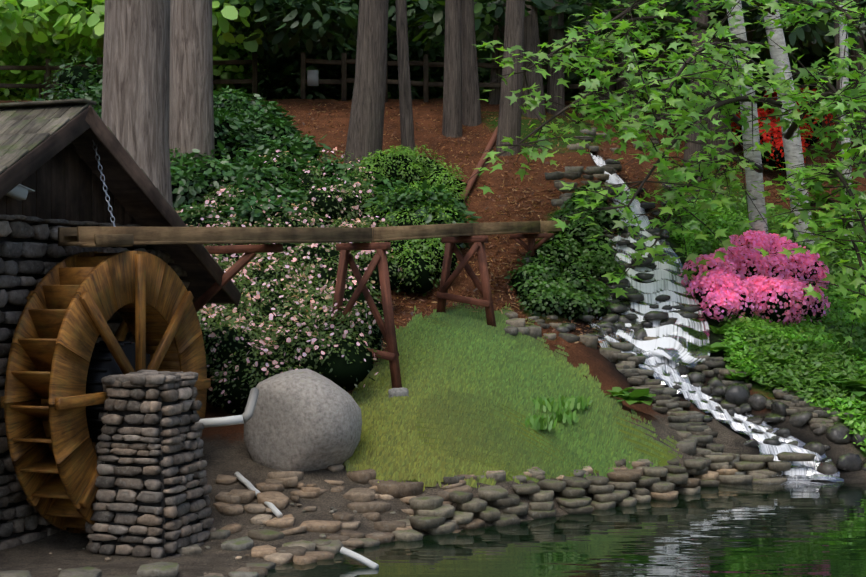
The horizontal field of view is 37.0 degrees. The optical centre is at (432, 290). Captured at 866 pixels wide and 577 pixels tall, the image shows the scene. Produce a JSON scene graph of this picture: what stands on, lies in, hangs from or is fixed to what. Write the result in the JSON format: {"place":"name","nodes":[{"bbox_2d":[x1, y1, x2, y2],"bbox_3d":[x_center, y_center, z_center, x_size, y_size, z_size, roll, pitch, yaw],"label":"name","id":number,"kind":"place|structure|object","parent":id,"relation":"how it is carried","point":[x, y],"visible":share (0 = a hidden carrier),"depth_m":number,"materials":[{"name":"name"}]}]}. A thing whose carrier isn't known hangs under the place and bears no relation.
{"place":"outdoors","nodes":[
{"label":"outdoors","id":0,"kind":"place"},
{"bbox_2d":[0,98,865,576],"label":"terrain","id":1,"kind":"structure","parent":0,"point":[226,452],"depth_m":17.88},
{"bbox_2d":[1,251,210,533],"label":"wheel","id":2,"kind":"object","parent":1,"relation":"on","point":[75,303],"depth_m":11.56,"materials":[{"name":"brown wood"}]},
{"bbox_2d":[0,214,215,558],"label":"stone wall","id":3,"kind":"structure","parent":1,"relation":"on","point":[32,518],"depth_m":11.52,"materials":[{"name":"grey stone"}]},
{"bbox_2d":[0,143,135,226],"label":"siding","id":4,"kind":"object","parent":3,"relation":"on","point":[65,183],"visible":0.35,"depth_m":12.44,"materials":[{"name":"brown wood"}]},
{"bbox_2d":[6,184,34,200],"bbox_3d":[-3.798,-0.925,11.502,0.180,0.245,0.469,0,0,40],"label":"floodlight","id":5,"kind":"object","parent":4,"relation":"attached to","point":[19,192],"visible":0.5,"depth_m":11.53,"materials":[{"name":"grey plastic"}]},
{"bbox_2d":[0,220,206,557],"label":"mortar","id":6,"kind":"object","parent":3,"relation":"in","point":[7,307],"visible":0.07,"depth_m":11.58,"materials":[{"name":"grey"}]},
{"bbox_2d":[0,105,240,306],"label":"roof trim","id":7,"kind":"structure","parent":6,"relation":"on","point":[135,192],"depth_m":12.90,"materials":[{"name":"brown wood"}]},
{"bbox_2d":[92,140,115,226],"bbox_3d":[-3.151,-1.077,12.327,0.346,1.066,0.040,0,0,25],"label":"chain","id":8,"kind":"object","parent":7,"relation":"hanging from","point":[103,180],"visible":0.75,"depth_m":12.31,"materials":[{"name":"grey metal"}]},
{"bbox_2d":[0,99,236,287],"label":"shingles","id":9,"kind":"object","parent":7,"relation":"on","point":[26,128],"visible":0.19,"depth_m":11.78,"materials":[{"name":"grey wood"}]},
{"bbox_2d":[0,0,274,100],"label":"bright forest","id":10,"kind":"object","parent":1,"relation":"on","point":[36,32],"visible":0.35,"depth_m":28.48,"materials":[{"name":"green plant"}]},
{"bbox_2d":[101,0,214,206],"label":"tree trunks","id":11,"kind":"object","parent":1,"relation":"on","point":[157,93],"visible":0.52,"depth_m":16.63,"materials":[{"name":"brown plant"}]},
{"bbox_2d":[14,56,481,248],"bbox_3d":[-3.520,-2.454,22.339,8.633,4.522,7.817,0,0,1],"label":"rhododendron","id":12,"kind":"object","parent":1,"relation":"on","point":[247,122],"visible":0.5,"depth_m":20.79,"materials":[{"name":"green plant"}]},
{"bbox_2d":[176,147,405,414],"bbox_3d":[-2.117,-0.482,18.421,3.428,3.840,7.764,0,0,1],"label":"azalea","id":13,"kind":"object","parent":1,"relation":"on","point":[227,323],"depth_m":16.32,"materials":[{"name":"green plant"}]},
{"bbox_2d":[244,368,361,471],"bbox_3d":[-1.375,1.427,13.944,1.241,1.171,1.114,0,0,20],"label":"boulder","id":14,"kind":"object","parent":1,"relation":"on","point":[303,420],"visible":0.88,"depth_m":13.50,"materials":[{"name":"grey stone"}]},
{"bbox_2d":[0,52,642,101],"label":"fence","id":15,"kind":"object","parent":1,"relation":"on","point":[344,80],"visible":0.33,"depth_m":28.79,"materials":[{"name":"brown wood"}]},
{"bbox_2d":[307,70,318,85],"bbox_3d":[-2.668,-4.727,28.736,0.240,0.340,0.100,0,0,1],"label":"electrical box","id":16,"kind":"object","parent":15,"relation":"attached to","point":[312,77],"visible":1,"depth_m":28.69,"materials":[{"name":"grey metal"}]},
{"bbox_2d":[193,233,553,387],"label":"trestle supports","id":17,"kind":"object","parent":1,"relation":"on","point":[386,326],"visible":0.75,"depth_m":15.65,"materials":[{"name":"brown wood"}]},
{"bbox_2d":[58,220,570,246],"bbox_3d":[-0.537,-0.764,16.250,0.513,0.737,10.478,0,0,31],"label":"flume","id":18,"kind":"object","parent":17,"relation":"on","point":[87,236],"visible":0.96,"depth_m":14.02,"materials":[{"name":"brown wood"}]},
{"bbox_2d":[49,461,741,576],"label":"stones","id":19,"kind":"object","parent":1,"relation":"on","point":[272,486],"visible":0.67,"depth_m":12.84,"materials":[{"name":"grey stone"}]},
{"bbox_2d":[195,415,378,568],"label":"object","id":20,"kind":"object","parent":19,"relation":"on","point":[226,421],"visible":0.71,"depth_m":12.54,"materials":[{"name":"grey plastic"}]},
{"bbox_2d":[242,388,258,422],"bbox_3d":[-1.375,0.798,15.175,0.380,0.974,5.345,0,0,13],"label":"grey pipe","id":21,"kind":"object","parent":20,"relation":"attached to","point":[247,414],"visible":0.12,"depth_m":12.70,"materials":[{"name":"grey"}]},
{"bbox_2d":[354,144,469,299],"bbox_3d":[-0.479,-1.225,20.763,2.251,2.715,5.193,0,0,1],"label":"bright shrub","id":22,"kind":"object","parent":1,"relation":"on","point":[411,154],"visible":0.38,"depth_m":20.37,"materials":[{"name":"green plant"}]},
{"bbox_2d":[0,0,865,106],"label":"dark forest","id":23,"kind":"object","parent":1,"relation":"on","point":[315,29],"visible":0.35,"depth_m":28.94,"materials":[{"name":"green plant"}]},
{"bbox_2d":[0,128,865,576],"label":"rocks","id":24,"kind":"object","parent":1,"relation":"on","point":[434,516],"depth_m":16.24,"materials":[{"name":"grey stone"}]},
{"bbox_2d":[59,66,823,414],"bbox_3d":[1.893,-1.549,22.328,18.684,6.243,12.597,0,0,-18],"label":"shrub","id":25,"kind":"object","parent":1,"relation":"on","point":[349,374],"visible":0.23,"depth_m":18.42,"materials":[{"name":"green plant"}]},
{"bbox_2d":[388,257,531,397],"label":"footings","id":26,"kind":"object","parent":1,"relation":"on","point":[397,392],"visible":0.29,"depth_m":15.21,"materials":[{"name":"concrete"}]},
{"bbox_2d":[460,126,497,200],"bbox_3d":[0.853,-2.262,23.515,0.165,2.037,4.513,0,0,12],"label":"wooden post","id":27,"kind":"object","parent":1,"relation":"on","point":[481,162],"visible":0.58,"depth_m":23.35,"materials":[{"name":"brown"}]},
{"bbox_2d":[504,184,628,319],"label":"plants","id":28,"kind":"object","parent":1,"relation":"on","point":[548,286],"visible":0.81,"depth_m":19.63,"materials":[{"name":"green plant"}]},
{"bbox_2d":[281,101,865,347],"bbox_3d":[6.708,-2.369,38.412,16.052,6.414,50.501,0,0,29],"label":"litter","id":29,"kind":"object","parent":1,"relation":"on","point":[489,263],"visible":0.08,"depth_m":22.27,"materials":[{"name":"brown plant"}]},
{"bbox_2d":[344,0,865,192],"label":"tree trunks","id":30,"kind":"object","parent":1,"relation":"on","point":[461,100],"visible":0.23,"depth_m":25.55,"materials":[{"name":"brown plant"}]},
{"bbox_2d":[459,0,865,347],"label":"maple","id":31,"kind":"object","parent":1,"relation":"on","point":[683,121],"depth_m":19.79,"materials":[{"name":"green plant"}]},
{"bbox_2d":[589,152,843,482],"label":"stream","id":32,"kind":"structure","parent":1,"relation":"on","point":[663,277],"depth_m":18.64,"materials":[{"name":"white liquid"}]},
{"bbox_2d":[605,332,865,414],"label":"hostas","id":33,"kind":"object","parent":1,"relation":"on","point":[637,396],"visible":0.56,"depth_m":17.45,"materials":[{"name":"green plant"}]},
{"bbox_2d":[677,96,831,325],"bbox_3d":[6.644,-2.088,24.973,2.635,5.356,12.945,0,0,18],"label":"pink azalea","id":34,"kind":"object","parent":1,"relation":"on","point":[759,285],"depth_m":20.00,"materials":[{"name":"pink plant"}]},
{"bbox_2d":[657,192,865,453],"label":"ground cover","id":35,"kind":"object","parent":1,"relation":"on","point":[791,376],"visible":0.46,"depth_m":19.03,"materials":[{"name":"green plant"}]},
{"bbox_2d":[731,87,832,174],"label":"red azalea flowers","id":36,"kind":"object","parent":1,"relation":"on","point":[777,141],"visible":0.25,"depth_m":27.99,"materials":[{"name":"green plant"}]},
{"bbox_2d":[709,325,865,376],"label":"ferns","id":37,"kind":"object","parent":1,"relation":"on","point":[719,331],"visible":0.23,"depth_m":19.06,"materials":[{"name":"green plant"}]},
{"bbox_2d":[725,0,852,250],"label":"birch trunks","id":38,"kind":"object","parent":1,"relation":"on","point":[792,150],"visible":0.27,"depth_m":23.97,"materials":[{"name":"grey plant"}]},
{"bbox_2d":[344,298,682,490],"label":"grass","id":39,"kind":"structure","parent":0,"point":[471,358],"depth_m":15.52,"materials":[{"name":"green plant"}]},
{"bbox_2d":[264,483,865,576],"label":"water","id":40,"kind":"structure","parent":0,"point":[721,530],"depth_m":12.08,"materials":[{"name":"green liquid"}]},
{"bbox_2d":[720,480,864,490],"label":"foam","id":41,"kind":"object","parent":40,"relation":"on","point":[808,482],"visible":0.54,"depth_m":15.74,"materials":[{"name":"white liquid"}]}
]}

